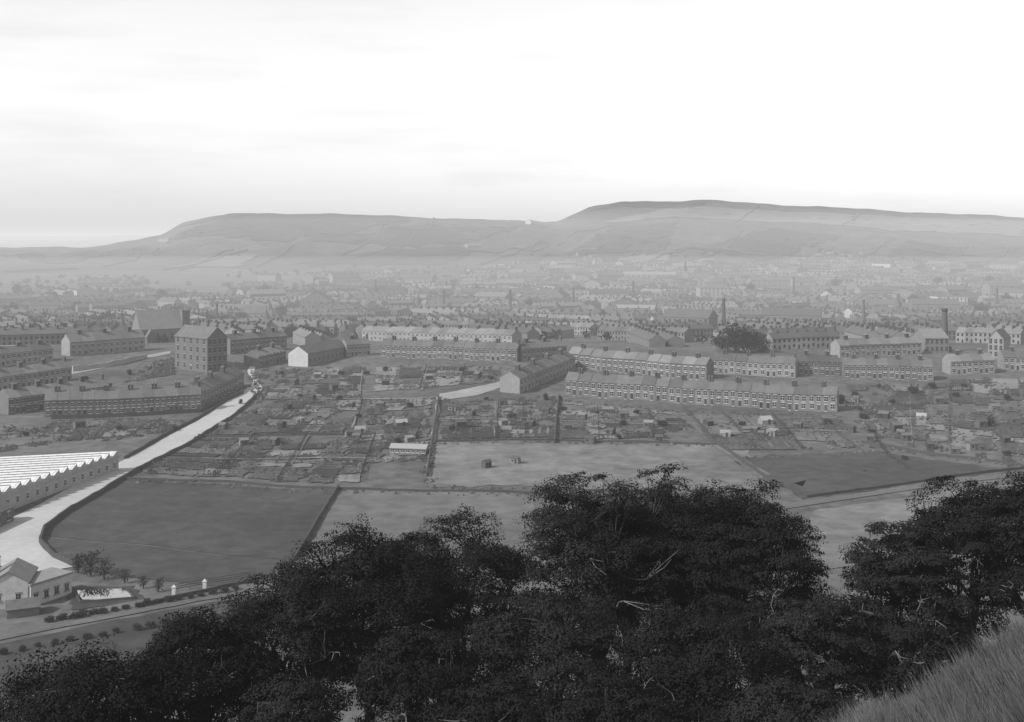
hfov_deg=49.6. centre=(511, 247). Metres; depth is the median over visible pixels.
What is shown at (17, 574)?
stone cottage
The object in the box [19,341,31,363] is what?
terraced house
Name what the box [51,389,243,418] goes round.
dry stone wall
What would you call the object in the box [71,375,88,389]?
terraced house
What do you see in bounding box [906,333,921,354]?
terraced house
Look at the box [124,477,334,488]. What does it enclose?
dry stone wall
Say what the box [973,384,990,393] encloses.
garden plot
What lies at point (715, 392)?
terraced house
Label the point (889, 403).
garden plot
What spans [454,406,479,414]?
garden plot
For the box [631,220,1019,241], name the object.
field wall
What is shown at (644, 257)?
hill pasture
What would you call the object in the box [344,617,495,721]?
broadleaf tree
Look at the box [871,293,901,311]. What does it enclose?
town church
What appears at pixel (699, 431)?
path
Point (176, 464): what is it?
garden plot
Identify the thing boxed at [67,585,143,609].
pond bank
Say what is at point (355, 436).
garden shed
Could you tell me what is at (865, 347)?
terraced house
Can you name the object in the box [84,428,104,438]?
garden plot
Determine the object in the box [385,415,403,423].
garden plot
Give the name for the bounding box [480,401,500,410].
garden plot
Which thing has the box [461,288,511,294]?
town works
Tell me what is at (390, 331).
terraced house
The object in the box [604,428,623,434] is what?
garden plot
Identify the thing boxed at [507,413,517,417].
garden bush
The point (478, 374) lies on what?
garden shed
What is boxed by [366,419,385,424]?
garden plot
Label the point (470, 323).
terraced house
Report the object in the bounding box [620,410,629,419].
garden shed
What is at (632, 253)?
field wall
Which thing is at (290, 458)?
post and rail fence
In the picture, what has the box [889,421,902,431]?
garden shed
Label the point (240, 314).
town tree
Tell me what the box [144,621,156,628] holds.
trackside bush
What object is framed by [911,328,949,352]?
town works
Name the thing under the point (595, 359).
terraced house
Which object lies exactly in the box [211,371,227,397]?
terraced house
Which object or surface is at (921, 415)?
greenhouse
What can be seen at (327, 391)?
garden plot
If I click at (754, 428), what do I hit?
garden shed
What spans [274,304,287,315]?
town tree
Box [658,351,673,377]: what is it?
terraced house
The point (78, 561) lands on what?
young tree
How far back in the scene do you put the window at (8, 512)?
234.51 m
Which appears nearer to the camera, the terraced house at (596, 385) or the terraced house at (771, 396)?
the terraced house at (771, 396)
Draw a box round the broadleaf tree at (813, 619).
[742,591,891,721]
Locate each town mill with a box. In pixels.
[367,285,407,294]
[623,272,676,276]
[662,308,717,327]
[696,284,731,299]
[930,296,967,304]
[982,282,1020,294]
[988,328,1010,357]
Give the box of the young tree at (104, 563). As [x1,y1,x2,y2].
[90,557,118,579]
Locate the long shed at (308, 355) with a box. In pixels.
[288,339,344,366]
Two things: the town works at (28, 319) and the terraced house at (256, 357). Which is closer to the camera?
the terraced house at (256, 357)
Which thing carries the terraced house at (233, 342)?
on the ground at (396, 474)
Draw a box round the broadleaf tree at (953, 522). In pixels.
[884,474,1023,658]
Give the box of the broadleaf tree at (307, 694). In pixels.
[230,667,366,721]
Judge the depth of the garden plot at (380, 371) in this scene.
470.90 m
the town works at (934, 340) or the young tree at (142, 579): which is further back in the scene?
the town works at (934, 340)
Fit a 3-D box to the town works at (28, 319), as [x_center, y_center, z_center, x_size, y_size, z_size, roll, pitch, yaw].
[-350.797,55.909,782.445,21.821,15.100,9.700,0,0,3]
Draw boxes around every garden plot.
[49,420,73,427]
[64,431,88,439]
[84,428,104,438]
[86,420,100,428]
[100,420,115,425]
[103,429,135,436]
[105,419,148,428]
[125,374,146,380]
[141,419,169,428]
[143,466,196,475]
[149,362,174,377]
[152,461,203,468]
[161,456,213,461]
[168,419,189,424]
[169,453,219,456]
[176,447,224,453]
[191,440,236,445]
[200,437,238,439]
[201,468,228,473]
[207,425,230,433]
[208,463,231,468]
[214,461,237,463]
[216,454,243,460]
[220,426,255,433]
[224,470,246,477]
[225,448,249,453]
[226,419,237,424]
[233,460,260,468]
[236,414,272,424]
[241,407,259,412]
[246,454,265,459]
[247,472,303,480]
[248,426,279,433]
[250,466,306,474]
[254,407,280,414]
[254,440,272,448]
[254,448,269,452]
[256,462,311,467]
[262,419,290,425]
[262,456,313,459]
[262,460,314,462]
[263,400,289,406]
[265,392,283,397]
[270,409,299,418]
[270,450,320,455]
[272,389,287,391]
[278,426,302,431]
[279,443,328,449]
[283,400,307,408]
[284,373,296,376]
[284,388,301,395]
[285,369,299,372]
[287,416,314,424]
[290,381,305,387]
[300,384,319,393]
[300,405,322,411]
[301,368,312,372]
[302,425,323,431]
[309,420,324,423]
[309,477,333,482]
[310,372,325,378]
[311,468,340,476]
[315,413,329,416]
[315,461,344,468]
[318,389,335,393]
[321,425,350,431]
[322,453,345,460]
[323,400,337,406]
[324,378,339,382]
[326,367,342,374]
[327,416,353,424]
[327,444,349,447]
[337,400,362,409]
[338,475,362,481]
[339,381,348,384]
[340,465,367,472]
[343,461,366,464]
[346,385,362,389]
[346,448,371,453]
[348,453,365,460]
[349,373,364,375]
[350,377,363,383]
[350,443,373,447]
[352,366,365,372]
[363,456,380,462]
[365,433,382,439]
[365,440,383,451]
[366,400,386,406]
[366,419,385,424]
[366,425,384,433]
[367,407,386,414]
[373,384,394,391]
[374,367,397,382]
[382,440,395,447]
[383,454,400,461]
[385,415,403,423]
[385,425,403,432]
[386,402,404,409]
[388,399,404,402]
[396,379,421,383]
[397,384,419,388]
[399,366,421,377]
[399,455,418,459]
[400,440,418,454]
[404,398,423,406]
[404,410,422,418]
[404,423,420,432]
[408,419,421,422]
[419,454,427,458]
[420,428,430,440]
[421,377,435,385]
[422,406,430,415]
[423,366,437,372]
[425,397,432,404]
[435,376,460,385]
[438,370,464,375]
[439,366,466,369]
[439,416,454,420]
[439,422,454,427]
[440,403,455,415]
[440,429,453,437]
[452,427,476,438]
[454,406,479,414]
[461,378,475,383]
[467,366,480,370]
[476,427,499,437]
[479,417,496,422]
[480,366,499,369]
[480,370,499,376]
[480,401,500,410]
[480,411,498,415]
[500,400,512,406]
[500,413,511,429]
[510,429,534,436]
[512,399,533,404]
[512,405,533,412]
[512,423,530,428]
[513,414,532,421]
[532,429,553,436]
[535,399,553,408]
[535,410,553,419]
[558,429,587,437]
[560,414,582,419]
[561,410,584,414]
[561,421,584,427]
[586,411,605,427]
[588,429,605,433]
[600,406,614,409]
[602,412,618,420]
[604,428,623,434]
[605,421,619,427]
[617,407,639,415]
[621,423,644,430]
[624,432,650,436]
[647,428,669,437]
[651,409,677,413]
[655,417,683,420]
[658,420,693,429]
[694,414,741,434]
[716,437,758,449]
[728,414,775,428]
[750,435,795,449]
[772,415,823,427]
[784,429,827,440]
[816,414,840,417]
[821,419,846,431]
[834,439,856,446]
[847,385,868,390]
[859,415,880,429]
[860,406,874,413]
[872,401,893,405]
[876,406,893,412]
[879,419,895,427]
[890,383,923,390]
[892,391,925,399]
[893,404,924,409]
[894,409,924,416]
[895,401,925,404]
[897,417,927,425]
[903,426,929,439]
[925,382,946,387]
[927,409,948,416]
[927,424,942,429]
[929,417,947,423]
[929,434,947,440]
[948,385,971,389]
[948,391,972,402]
[948,419,972,428]
[949,414,971,419]
[949,428,975,446]
[971,415,994,429]
[972,412,992,414]
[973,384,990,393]
[973,398,991,404]
[974,436,995,448]
[976,408,991,411]
[976,430,991,435]
[990,378,1019,388]
[991,400,1021,411]
[991,412,1023,422]
[992,424,1023,436]
[993,389,1019,394]
[993,395,1022,399]
[993,437,1023,442]
[993,441,1023,453]
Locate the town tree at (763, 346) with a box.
[751,332,773,352]
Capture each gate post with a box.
[171,585,176,594]
[202,579,207,588]
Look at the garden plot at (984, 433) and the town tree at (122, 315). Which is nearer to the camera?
the garden plot at (984, 433)
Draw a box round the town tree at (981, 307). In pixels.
[971,302,989,310]
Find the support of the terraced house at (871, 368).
on the ground at (396, 474)
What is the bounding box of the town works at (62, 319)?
[48,315,79,321]
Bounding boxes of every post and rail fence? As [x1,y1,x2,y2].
[174,571,255,588]
[213,433,255,476]
[264,396,317,399]
[277,434,306,482]
[290,398,314,432]
[352,397,362,428]
[360,431,375,479]
[368,424,429,430]
[375,372,493,377]
[442,433,552,438]
[444,416,552,420]
[568,418,687,424]
[725,412,754,449]
[772,412,801,447]
[819,415,853,446]
[865,421,907,466]
[868,432,947,443]
[870,397,946,402]
[949,405,1019,411]
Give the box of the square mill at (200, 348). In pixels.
[174,325,227,372]
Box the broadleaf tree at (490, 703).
[420,665,570,721]
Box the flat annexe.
[28,567,72,603]
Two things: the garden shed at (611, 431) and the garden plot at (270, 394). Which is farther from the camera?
the garden plot at (270, 394)
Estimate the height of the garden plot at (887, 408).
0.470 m
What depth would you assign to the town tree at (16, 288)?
1389.03 m
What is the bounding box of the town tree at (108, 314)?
[99,310,116,316]
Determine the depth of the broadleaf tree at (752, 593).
51.98 m
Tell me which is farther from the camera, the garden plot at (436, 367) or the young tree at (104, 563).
the garden plot at (436, 367)
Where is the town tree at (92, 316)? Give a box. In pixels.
[86,311,105,319]
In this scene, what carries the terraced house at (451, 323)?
on the ground at (396, 474)
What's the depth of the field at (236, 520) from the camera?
239.38 m
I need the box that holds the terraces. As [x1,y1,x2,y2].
[0,251,1023,346]
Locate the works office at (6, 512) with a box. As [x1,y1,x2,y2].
[0,499,15,526]
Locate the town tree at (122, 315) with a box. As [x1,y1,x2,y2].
[112,311,125,318]
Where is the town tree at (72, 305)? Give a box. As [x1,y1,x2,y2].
[71,301,80,310]
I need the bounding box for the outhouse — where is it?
[166,404,174,409]
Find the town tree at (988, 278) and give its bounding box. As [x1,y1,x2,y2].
[983,275,995,280]
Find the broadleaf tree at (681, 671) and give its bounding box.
[596,596,787,721]
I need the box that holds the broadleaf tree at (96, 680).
[0,634,210,721]
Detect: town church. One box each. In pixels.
[243,300,272,316]
[403,281,418,293]
[671,261,687,277]
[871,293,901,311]
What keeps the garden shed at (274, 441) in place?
on the ground at (396, 474)
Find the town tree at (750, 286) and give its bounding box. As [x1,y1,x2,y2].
[745,282,755,289]
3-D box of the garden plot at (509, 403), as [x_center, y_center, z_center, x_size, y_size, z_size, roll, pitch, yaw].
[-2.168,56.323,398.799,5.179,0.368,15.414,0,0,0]
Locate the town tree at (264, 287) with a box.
[258,283,269,288]
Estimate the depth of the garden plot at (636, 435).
338.47 m
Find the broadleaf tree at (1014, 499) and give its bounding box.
[954,471,1023,616]
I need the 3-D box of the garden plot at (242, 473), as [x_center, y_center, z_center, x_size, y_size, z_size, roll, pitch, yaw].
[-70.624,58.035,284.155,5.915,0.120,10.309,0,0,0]
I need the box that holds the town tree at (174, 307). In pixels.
[168,303,181,308]
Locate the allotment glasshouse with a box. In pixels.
[389,443,429,454]
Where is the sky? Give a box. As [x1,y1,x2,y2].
[0,0,1023,235]
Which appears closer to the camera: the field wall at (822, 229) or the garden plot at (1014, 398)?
the garden plot at (1014, 398)
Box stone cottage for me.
[0,556,37,608]
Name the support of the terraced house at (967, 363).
on the ground at (396, 474)
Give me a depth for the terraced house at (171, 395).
382.29 m
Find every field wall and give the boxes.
[4,249,247,272]
[51,237,256,255]
[101,246,162,267]
[170,240,281,249]
[178,247,238,270]
[255,244,298,266]
[256,228,430,242]
[307,244,400,267]
[341,219,385,254]
[375,253,459,267]
[400,217,433,246]
[443,243,549,254]
[477,240,546,265]
[530,225,614,251]
[546,244,762,253]
[599,245,648,263]
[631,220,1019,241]
[651,249,682,259]
[682,229,742,262]
[733,205,759,222]
[750,234,840,262]
[768,253,1019,258]
[840,212,861,226]
[861,236,892,257]
[924,245,972,262]
[981,246,1023,265]
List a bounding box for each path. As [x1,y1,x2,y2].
[202,457,367,458]
[283,435,309,478]
[318,396,434,398]
[351,366,362,428]
[427,397,440,476]
[443,417,545,418]
[559,420,673,423]
[679,407,766,482]
[731,430,843,431]
[871,418,1023,422]
[908,383,912,441]
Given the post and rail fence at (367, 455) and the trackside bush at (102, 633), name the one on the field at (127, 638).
the trackside bush at (102, 633)
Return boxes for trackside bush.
[0,647,7,654]
[17,645,26,651]
[44,615,54,621]
[50,638,59,644]
[55,612,68,619]
[64,635,73,641]
[68,611,78,618]
[78,608,89,617]
[82,632,93,638]
[89,608,98,613]
[98,607,107,613]
[98,631,107,635]
[110,606,118,611]
[113,626,119,632]
[121,604,129,609]
[131,622,142,630]
[134,602,143,607]
[141,597,151,604]
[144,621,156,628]
[163,595,173,601]
[197,592,204,596]
[207,587,217,593]
[219,585,229,592]
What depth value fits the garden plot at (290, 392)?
421.90 m
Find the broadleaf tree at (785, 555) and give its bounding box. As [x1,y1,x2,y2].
[663,478,839,682]
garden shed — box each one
[218,422,227,429]
[269,436,279,445]
[276,420,286,428]
[289,379,298,385]
[308,394,315,400]
[329,382,338,390]
[339,427,345,432]
[348,401,355,406]
[352,433,361,439]
[376,401,384,407]
[381,379,389,384]
[408,430,417,438]
[455,419,466,427]
[457,365,464,371]
[473,371,481,378]
[481,459,491,467]
[499,399,507,404]
[525,419,535,426]
[542,407,550,413]
[564,423,571,428]
[584,435,596,443]
[606,427,615,434]
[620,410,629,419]
[655,434,662,440]
[703,418,713,425]
[750,425,759,432]
[757,430,764,435]
[792,421,803,428]
[845,425,856,432]
[866,433,874,441]
[878,410,889,418]
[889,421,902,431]
[896,429,905,435]
[901,432,911,440]
[925,441,934,449]
[933,396,944,403]
[950,446,960,453]
[974,418,988,427]
[1000,435,1010,442]
[1010,416,1020,424]
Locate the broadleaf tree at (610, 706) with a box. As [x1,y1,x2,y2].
[529,670,699,721]
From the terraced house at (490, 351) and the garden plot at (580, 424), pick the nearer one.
the garden plot at (580, 424)
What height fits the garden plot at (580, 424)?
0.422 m
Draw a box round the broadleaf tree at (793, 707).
[715,669,861,721]
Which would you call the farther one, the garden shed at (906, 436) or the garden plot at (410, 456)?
the garden shed at (906, 436)
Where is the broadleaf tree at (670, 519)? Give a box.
[581,462,771,698]
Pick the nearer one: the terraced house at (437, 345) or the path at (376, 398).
the path at (376, 398)
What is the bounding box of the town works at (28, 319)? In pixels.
[0,316,31,322]
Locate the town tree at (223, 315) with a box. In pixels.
[218,312,229,317]
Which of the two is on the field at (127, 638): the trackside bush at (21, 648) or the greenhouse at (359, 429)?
the trackside bush at (21, 648)
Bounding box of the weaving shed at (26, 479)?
[0,450,119,508]
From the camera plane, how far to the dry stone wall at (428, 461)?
324.60 m
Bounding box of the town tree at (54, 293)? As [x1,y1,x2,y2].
[46,290,57,296]
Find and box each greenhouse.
[354,425,365,432]
[394,419,407,426]
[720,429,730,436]
[758,415,772,424]
[916,412,926,419]
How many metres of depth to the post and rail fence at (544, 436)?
333.66 m
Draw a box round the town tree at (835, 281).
[830,277,842,285]
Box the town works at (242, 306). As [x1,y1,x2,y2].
[224,304,280,315]
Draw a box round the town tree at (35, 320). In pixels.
[30,317,48,321]
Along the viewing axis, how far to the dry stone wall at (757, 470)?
306.88 m
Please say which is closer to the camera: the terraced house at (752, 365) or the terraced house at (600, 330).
the terraced house at (752, 365)
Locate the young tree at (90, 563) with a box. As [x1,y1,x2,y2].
[79,549,105,575]
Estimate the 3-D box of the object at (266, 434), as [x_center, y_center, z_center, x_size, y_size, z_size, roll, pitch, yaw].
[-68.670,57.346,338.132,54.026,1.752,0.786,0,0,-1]
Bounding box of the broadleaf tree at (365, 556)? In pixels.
[257,513,465,721]
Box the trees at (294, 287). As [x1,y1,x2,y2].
[0,245,1023,342]
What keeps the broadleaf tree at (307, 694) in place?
on the ground at (396, 474)
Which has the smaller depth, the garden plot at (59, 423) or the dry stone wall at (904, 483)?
the dry stone wall at (904, 483)
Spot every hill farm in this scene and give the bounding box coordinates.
[158,237,171,241]
[464,244,482,247]
[525,220,549,224]
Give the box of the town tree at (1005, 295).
[1000,293,1013,298]
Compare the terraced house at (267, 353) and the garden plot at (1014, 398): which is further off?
the terraced house at (267, 353)
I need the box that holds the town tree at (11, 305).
[4,302,21,307]
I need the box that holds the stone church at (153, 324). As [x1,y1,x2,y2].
[131,304,189,342]
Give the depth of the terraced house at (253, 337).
536.62 m
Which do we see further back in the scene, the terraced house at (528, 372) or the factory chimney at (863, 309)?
the factory chimney at (863, 309)
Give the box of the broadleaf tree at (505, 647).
[453,588,635,721]
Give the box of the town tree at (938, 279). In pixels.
[933,276,943,282]
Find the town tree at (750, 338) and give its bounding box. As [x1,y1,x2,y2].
[736,329,765,351]
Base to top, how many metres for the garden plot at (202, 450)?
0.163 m
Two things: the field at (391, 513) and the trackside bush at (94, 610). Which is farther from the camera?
the field at (391, 513)
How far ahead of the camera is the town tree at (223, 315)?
917.37 m
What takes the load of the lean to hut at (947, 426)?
on the ground at (396, 474)
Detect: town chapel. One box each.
[545,288,562,298]
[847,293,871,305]
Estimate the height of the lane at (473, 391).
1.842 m
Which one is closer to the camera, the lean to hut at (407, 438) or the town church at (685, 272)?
the lean to hut at (407, 438)
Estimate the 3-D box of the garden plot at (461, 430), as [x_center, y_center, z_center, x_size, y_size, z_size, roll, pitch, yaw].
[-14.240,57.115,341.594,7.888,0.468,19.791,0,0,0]
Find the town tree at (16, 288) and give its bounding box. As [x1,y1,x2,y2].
[12,284,22,292]
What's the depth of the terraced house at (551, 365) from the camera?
455.56 m
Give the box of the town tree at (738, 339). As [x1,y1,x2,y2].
[721,322,750,352]
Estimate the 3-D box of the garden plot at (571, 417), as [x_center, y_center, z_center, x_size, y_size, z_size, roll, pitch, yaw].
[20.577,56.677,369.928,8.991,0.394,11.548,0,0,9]
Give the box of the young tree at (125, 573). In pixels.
[115,568,132,582]
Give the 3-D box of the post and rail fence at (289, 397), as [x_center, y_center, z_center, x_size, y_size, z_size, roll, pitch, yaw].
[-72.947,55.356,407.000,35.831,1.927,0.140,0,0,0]
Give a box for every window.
[7,510,10,521]
[15,592,21,598]
[44,588,49,598]
[54,585,59,595]
[64,581,69,591]
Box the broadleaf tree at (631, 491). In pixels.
[539,477,707,671]
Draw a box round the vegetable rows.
[52,358,1023,480]
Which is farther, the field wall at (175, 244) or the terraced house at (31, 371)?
the field wall at (175, 244)
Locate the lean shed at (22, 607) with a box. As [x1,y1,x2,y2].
[5,596,40,618]
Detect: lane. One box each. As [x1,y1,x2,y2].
[72,351,170,373]
[439,382,499,399]
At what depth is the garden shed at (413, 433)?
331.37 m
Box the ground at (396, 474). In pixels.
[0,200,1023,721]
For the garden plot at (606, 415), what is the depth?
371.87 m
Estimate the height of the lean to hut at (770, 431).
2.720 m
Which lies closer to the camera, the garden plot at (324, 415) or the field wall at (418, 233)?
the garden plot at (324, 415)
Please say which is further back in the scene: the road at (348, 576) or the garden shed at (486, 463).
the garden shed at (486, 463)
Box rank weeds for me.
[0,357,1023,495]
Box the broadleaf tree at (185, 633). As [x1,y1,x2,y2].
[116,604,293,721]
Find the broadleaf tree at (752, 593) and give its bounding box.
[632,479,806,708]
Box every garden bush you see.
[22,430,29,435]
[336,395,342,399]
[405,402,414,406]
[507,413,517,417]
[619,419,626,425]
[657,419,667,425]
[823,418,832,423]
[839,394,845,403]
[859,412,868,418]
[867,428,877,433]
[900,454,908,459]
[907,383,918,392]
[927,382,935,388]
[986,415,994,424]
[1002,450,1011,455]
[1003,393,1010,400]
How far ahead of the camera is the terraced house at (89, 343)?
527.75 m
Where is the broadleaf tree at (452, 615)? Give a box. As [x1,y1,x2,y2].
[335,535,479,721]
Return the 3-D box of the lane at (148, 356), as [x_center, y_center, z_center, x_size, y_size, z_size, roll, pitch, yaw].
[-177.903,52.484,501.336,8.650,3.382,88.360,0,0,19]
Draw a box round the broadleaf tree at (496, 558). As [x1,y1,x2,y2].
[364,503,549,681]
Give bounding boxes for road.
[0,366,261,570]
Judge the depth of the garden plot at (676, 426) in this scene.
351.78 m
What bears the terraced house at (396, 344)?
on the ground at (396, 474)
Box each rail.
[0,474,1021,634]
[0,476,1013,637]
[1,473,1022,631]
[119,473,1017,606]
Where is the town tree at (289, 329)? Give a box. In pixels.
[281,321,297,336]
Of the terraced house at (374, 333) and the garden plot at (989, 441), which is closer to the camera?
the garden plot at (989, 441)
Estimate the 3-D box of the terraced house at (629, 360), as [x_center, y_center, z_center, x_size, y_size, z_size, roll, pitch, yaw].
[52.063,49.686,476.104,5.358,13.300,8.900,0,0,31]
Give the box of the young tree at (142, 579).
[135,575,150,588]
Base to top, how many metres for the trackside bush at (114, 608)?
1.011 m
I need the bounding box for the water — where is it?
[77,588,131,598]
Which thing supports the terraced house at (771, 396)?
on the ground at (396, 474)
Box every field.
[0,415,198,446]
[0,596,250,698]
[43,537,290,585]
[44,479,332,559]
[303,490,545,569]
[423,442,774,491]
[546,492,817,578]
[742,450,1008,498]
[809,483,1022,568]
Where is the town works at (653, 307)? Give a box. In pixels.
[615,304,657,309]
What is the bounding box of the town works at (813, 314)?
[764,308,821,321]
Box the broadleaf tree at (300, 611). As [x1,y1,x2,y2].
[206,565,371,721]
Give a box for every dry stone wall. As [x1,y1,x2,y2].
[39,392,258,567]
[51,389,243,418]
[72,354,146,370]
[73,587,135,602]
[124,385,245,458]
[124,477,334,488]
[143,577,256,605]
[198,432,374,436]
[293,484,339,560]
[339,487,534,493]
[426,393,438,476]
[437,438,740,444]
[554,394,559,442]
[683,405,781,486]
[806,466,1023,497]
[861,440,1023,465]
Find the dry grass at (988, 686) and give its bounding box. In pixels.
[806,604,1023,721]
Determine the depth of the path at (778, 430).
343.74 m
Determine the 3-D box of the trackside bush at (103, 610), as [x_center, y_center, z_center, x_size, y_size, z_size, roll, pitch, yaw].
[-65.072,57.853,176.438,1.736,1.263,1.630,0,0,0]
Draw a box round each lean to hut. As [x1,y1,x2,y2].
[72,418,85,428]
[239,437,248,445]
[296,416,304,422]
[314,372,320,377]
[345,429,354,437]
[404,435,414,441]
[423,373,433,379]
[448,404,456,410]
[498,418,508,425]
[510,455,520,463]
[577,412,587,418]
[643,420,653,427]
[766,427,778,436]
[852,395,859,402]
[941,422,952,430]
[966,440,979,450]
[988,403,1000,410]
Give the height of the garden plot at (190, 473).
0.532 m
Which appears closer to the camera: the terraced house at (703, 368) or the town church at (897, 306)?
the terraced house at (703, 368)
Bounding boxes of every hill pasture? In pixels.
[0,247,146,262]
[166,218,408,242]
[167,254,257,266]
[181,213,409,226]
[257,223,518,246]
[300,245,474,264]
[525,254,588,259]
[551,222,676,258]
[586,202,704,211]
[605,206,854,225]
[618,254,678,262]
[675,227,838,259]
[780,251,862,263]
[852,214,1023,235]
[888,240,972,261]
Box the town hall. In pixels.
[300,291,334,310]
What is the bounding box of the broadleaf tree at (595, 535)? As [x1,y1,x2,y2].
[502,471,676,688]
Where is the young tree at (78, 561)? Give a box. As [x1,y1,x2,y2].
[70,551,85,572]
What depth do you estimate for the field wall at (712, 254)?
2461.52 m
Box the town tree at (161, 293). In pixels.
[156,289,168,298]
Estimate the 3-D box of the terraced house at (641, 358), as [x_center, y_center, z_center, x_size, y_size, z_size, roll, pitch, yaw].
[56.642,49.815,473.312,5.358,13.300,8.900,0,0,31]
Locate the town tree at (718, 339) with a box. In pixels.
[710,327,734,350]
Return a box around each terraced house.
[0,346,11,366]
[0,368,14,388]
[0,375,2,390]
[0,383,20,414]
[7,361,26,386]
[8,341,21,365]
[14,382,32,412]
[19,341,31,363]
[20,361,37,385]
[26,380,43,411]
[29,339,42,362]
[31,358,49,384]
[38,379,52,398]
[39,339,52,361]
[43,358,60,383]
[44,385,57,416]
[49,377,65,389]
[54,355,71,381]
[57,385,69,413]
[60,377,77,389]
[61,329,82,355]
[69,384,81,413]
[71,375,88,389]
[79,329,95,354]
[82,375,98,389]
[82,385,93,413]
[92,328,108,353]
[93,373,107,389]
[94,385,106,413]
[104,327,120,352]
[106,384,118,412]
[117,327,132,351]
[119,384,130,412]
[129,326,144,350]
[131,384,142,411]
[142,382,154,411]
[154,382,165,410]
[166,381,177,408]
[178,381,189,408]
[187,376,208,406]
[189,380,200,408]
[198,376,214,403]
[203,371,220,400]
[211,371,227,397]
[216,366,233,394]
[221,365,238,391]
[225,330,240,354]
[227,361,244,388]
[235,329,249,352]
[244,328,258,350]
[244,345,265,366]
[254,328,268,347]
[259,345,272,365]
[263,327,277,345]
[265,342,278,363]
[272,327,286,349]
[272,342,285,362]
[340,310,345,319]
[342,334,354,356]
[352,310,357,317]
[352,334,362,356]
[360,333,369,355]
[361,323,373,339]
[370,322,381,340]
[377,323,390,340]
[381,335,393,357]
[385,323,397,338]
[391,335,403,357]
[394,323,406,338]
[401,336,413,358]
[402,323,414,339]
[411,324,423,339]
[411,336,423,358]
[419,324,431,339]
[421,336,434,358]
[424,318,432,325]
[428,324,441,339]
[432,336,444,358]
[437,324,449,339]
[442,319,450,326]
[442,336,455,358]
[446,325,458,339]
[448,319,457,327]
[453,337,465,359]
[454,319,463,327]
[455,324,468,340]
[461,319,469,327]
[463,337,476,360]
[464,325,477,340]
[467,321,474,327]
[473,325,485,341]
[474,338,486,360]
[482,325,496,341]
[485,338,497,360]
[492,325,506,341]
[495,338,508,361]
[499,364,527,393]
[502,326,521,342]
[506,338,519,361]
[516,363,535,389]
[520,338,531,360]
[525,337,540,359]
[525,359,542,386]
[534,359,549,383]
[535,336,548,359]
[539,353,555,380]
[544,336,557,356]
[548,313,553,321]
[548,354,562,377]
[552,313,559,321]
[552,349,568,374]
[553,335,566,351]
[557,313,565,320]
[559,348,575,371]
[565,367,580,395]
[569,313,576,321]
[569,343,583,367]
[571,321,578,334]
[574,321,584,334]
[577,368,592,396]
[579,344,593,369]
[580,321,589,334]
[585,321,598,335]
[590,345,605,370]
[590,369,605,397]
[597,323,607,339]
[601,346,615,371]
[603,324,613,339]
[603,369,617,398]
[609,324,619,339]
[612,347,626,372]
[614,324,625,339]
[615,370,631,398]
[620,324,631,339]
[623,347,638,373]
[627,324,637,339]
[629,370,643,399]
[635,348,649,374]
[642,371,657,400]
[646,349,661,375]
[655,372,670,401]
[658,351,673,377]
[666,325,675,332]
[668,374,683,402]
[670,351,685,378]
[672,325,682,335]
[677,325,693,342]
[682,352,697,378]
[682,374,696,403]
[694,352,713,379]
[695,375,710,404]
[709,375,723,405]
[712,349,724,373]
[722,376,737,405]
[723,349,736,373]
[735,350,748,374]
[736,377,751,406]
[747,350,759,375]
[750,378,765,408]
[759,351,771,376]
[765,330,781,349]
[765,378,779,409]
[771,351,783,376]
[778,329,791,349]
[779,380,793,410]
[783,352,797,377]
[788,329,801,348]
[793,380,808,410]
[796,349,808,374]
[798,328,810,348]
[806,350,818,374]
[807,328,820,347]
[808,381,822,410]
[817,328,830,347]
[817,350,829,375]
[822,380,838,411]
[827,328,839,343]
[827,351,840,375]
[830,335,849,357]
[841,353,854,378]
[845,334,860,356]
[853,353,865,378]
[856,334,870,356]
[865,353,876,378]
[866,334,880,355]
[875,353,888,378]
[876,333,890,355]
[886,333,901,355]
[887,354,899,379]
[897,333,911,354]
[898,354,910,379]
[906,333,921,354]
[909,354,921,380]
[920,355,933,380]
[942,349,961,374]
[955,325,967,342]
[957,349,972,373]
[965,325,976,342]
[968,349,983,373]
[974,325,985,342]
[979,348,994,373]
[983,325,995,342]
[997,346,1014,369]
[1004,326,1013,336]
[1011,326,1023,343]
[1012,346,1023,370]
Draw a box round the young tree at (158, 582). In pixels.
[153,576,166,591]
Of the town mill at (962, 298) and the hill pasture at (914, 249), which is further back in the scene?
the hill pasture at (914, 249)
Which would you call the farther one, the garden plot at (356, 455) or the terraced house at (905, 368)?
the terraced house at (905, 368)
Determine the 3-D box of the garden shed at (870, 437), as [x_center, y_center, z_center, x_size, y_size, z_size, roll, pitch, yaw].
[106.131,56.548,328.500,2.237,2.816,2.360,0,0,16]
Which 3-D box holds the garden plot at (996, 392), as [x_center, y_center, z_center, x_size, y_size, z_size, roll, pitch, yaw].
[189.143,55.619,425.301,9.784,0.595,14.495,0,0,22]
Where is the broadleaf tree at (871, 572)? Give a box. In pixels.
[835,519,987,701]
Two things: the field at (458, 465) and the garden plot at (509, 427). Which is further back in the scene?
the garden plot at (509, 427)
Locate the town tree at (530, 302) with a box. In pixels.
[523,298,532,304]
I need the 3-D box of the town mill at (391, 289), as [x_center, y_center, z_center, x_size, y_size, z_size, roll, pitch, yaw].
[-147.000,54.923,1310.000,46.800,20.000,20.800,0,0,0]
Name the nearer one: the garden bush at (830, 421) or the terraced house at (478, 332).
the garden bush at (830, 421)
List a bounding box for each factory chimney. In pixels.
[215,303,217,317]
[374,279,376,291]
[509,290,511,306]
[572,287,574,301]
[721,298,725,325]
[792,278,794,291]
[862,300,864,320]
[941,308,951,351]
[995,288,997,303]
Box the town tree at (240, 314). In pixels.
[233,311,248,317]
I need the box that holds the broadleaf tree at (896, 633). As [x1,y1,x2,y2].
[841,601,988,703]

